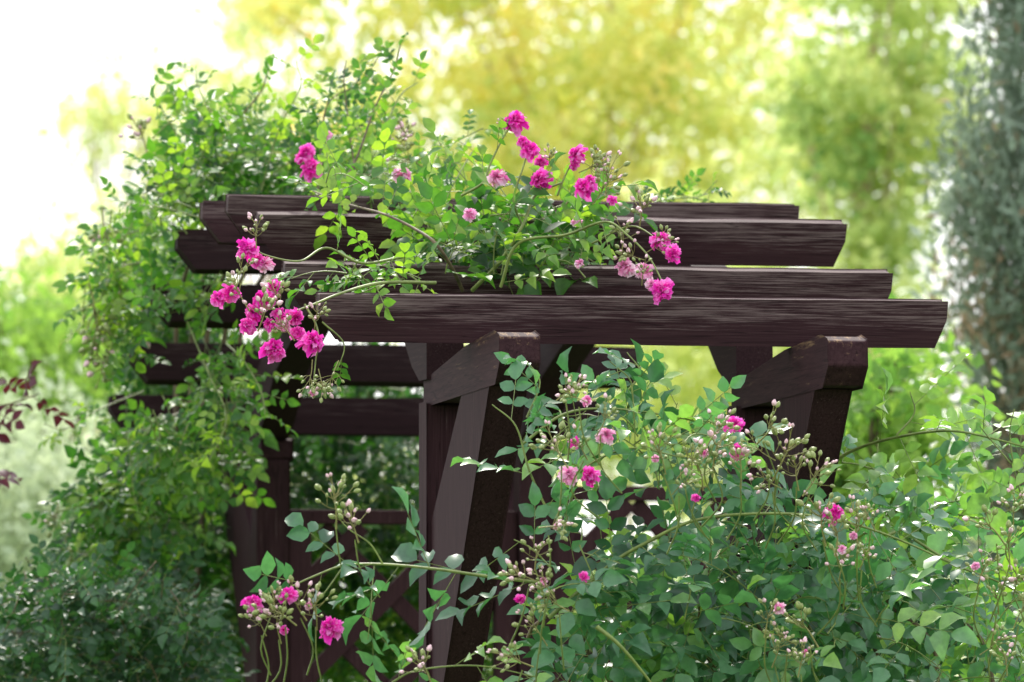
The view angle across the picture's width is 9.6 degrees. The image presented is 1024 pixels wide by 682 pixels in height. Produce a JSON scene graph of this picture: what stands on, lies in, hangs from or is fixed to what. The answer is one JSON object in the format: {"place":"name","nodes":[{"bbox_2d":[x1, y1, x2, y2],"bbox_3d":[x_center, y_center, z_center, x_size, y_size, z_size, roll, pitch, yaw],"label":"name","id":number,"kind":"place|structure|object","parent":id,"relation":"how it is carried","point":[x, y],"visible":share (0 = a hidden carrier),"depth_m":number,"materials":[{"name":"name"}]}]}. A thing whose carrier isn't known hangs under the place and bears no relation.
{"place":"outdoors","nodes":[
{"label":"outdoors","id":0,"kind":"place"},
{"bbox_2d":[0,0,1022,681],"label":"sky","id":1,"kind":"structure","parent":0,"point":[39,39],"materials":[{"name":"white"}]},
{"label":"ground","id":2,"kind":"structure","parent":0,"visible":0},
{"bbox_2d":[0,360,74,489],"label":"plum shrub","id":3,"kind":"object","parent":2,"relation":"on","point":[19,424],"visible":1,"depth_m":12.53,"materials":[{"name":"red plant"}]},
{"bbox_2d":[0,338,133,674],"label":"shrub","id":4,"kind":"object","parent":2,"relation":"on","point":[44,471],"visible":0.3,"depth_m":25.59,"materials":[{"name":"green plant"}]},
{"bbox_2d":[0,251,150,679],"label":"shrub","id":5,"kind":"object","parent":2,"relation":"on","point":[34,338],"visible":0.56,"depth_m":27.71,"materials":[{"name":"green plant"}]},
{"bbox_2d":[0,524,260,681],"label":"shrub","id":6,"kind":"object","parent":2,"relation":"on","point":[158,634],"visible":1,"depth_m":17.56,"materials":[{"name":"green plant"}]},
{"bbox_2d":[29,21,233,264],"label":"tree","id":7,"kind":"object","parent":2,"relation":"on","point":[110,121],"visible":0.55,"depth_m":45.92,"materials":[{"name":"yellow plant"}]},
{"bbox_2d":[0,167,274,475],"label":"tree","id":8,"kind":"object","parent":2,"relation":"on","point":[56,262],"visible":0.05,"depth_m":37.07,"materials":[{"name":"green plant"}]},
{"bbox_2d":[161,0,370,343],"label":"tree","id":9,"kind":"object","parent":2,"relation":"on","point":[225,78],"visible":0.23,"depth_m":43.99,"materials":[{"name":"yellow plant"}]},
{"bbox_2d":[218,0,831,582],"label":"tree","id":10,"kind":"object","parent":2,"relation":"on","point":[640,70],"visible":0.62,"depth_m":39.94,"materials":[{"name":"yellow plant"}]},
{"bbox_2d":[51,415,1001,681],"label":"hedge","id":11,"kind":"object","parent":2,"relation":"on","point":[579,483],"depth_m":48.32,"materials":[{"name":"green plant"}]},
{"bbox_2d":[107,194,947,681],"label":"pergola","id":12,"kind":"object","parent":2,"relation":"on","point":[827,328],"visible":0.67,"depth_m":15.90,"materials":[{"name":"brown wood"}]},
{"bbox_2d":[22,32,731,681],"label":"climbing rose","id":13,"kind":"object","parent":12,"relation":"on","point":[164,476],"visible":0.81,"depth_m":17.96,"materials":[{"name":"green plant"}]},
{"bbox_2d":[238,338,1023,681],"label":"rose bush","id":14,"kind":"object","parent":2,"relation":"on","point":[856,616],"visible":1,"depth_m":14.61,"materials":[{"name":"green plant"}]},
{"bbox_2d":[401,0,932,583],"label":"tree","id":15,"kind":"object","parent":2,"relation":"on","point":[761,184],"visible":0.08,"depth_m":45.81,"materials":[{"name":"yellow plant"}]},
{"bbox_2d":[390,159,990,581],"bbox_3d":[1.022,1.463,33.989,3.094,4.915,2.856,-3,-5,36],"label":"tree","id":16,"kind":"object","parent":2,"relation":"on","point":[696,369],"visible":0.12,"depth_m":33.77,"materials":[{"name":"green plant"}]},
{"bbox_2d":[733,0,1006,350],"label":"tree","id":17,"kind":"object","parent":2,"relation":"on","point":[851,85],"visible":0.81,"depth_m":34.93,"materials":[{"name":"green plant"}]},
{"bbox_2d":[822,291,1005,576],"bbox_3d":[1.243,1.439,20.967,0.942,3.188,1.382,0,-4,0],"label":"shrub","id":18,"kind":"object","parent":2,"relation":"on","point":[863,423],"visible":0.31,"depth_m":20.76,"materials":[{"name":"green plant"}]},
{"bbox_2d":[908,0,1023,662],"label":"juniper tree","id":19,"kind":"object","parent":2,"relation":"on","point":[993,229],"visible":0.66,"depth_m":23.93,"materials":[{"name":"green plant"}]}
]}

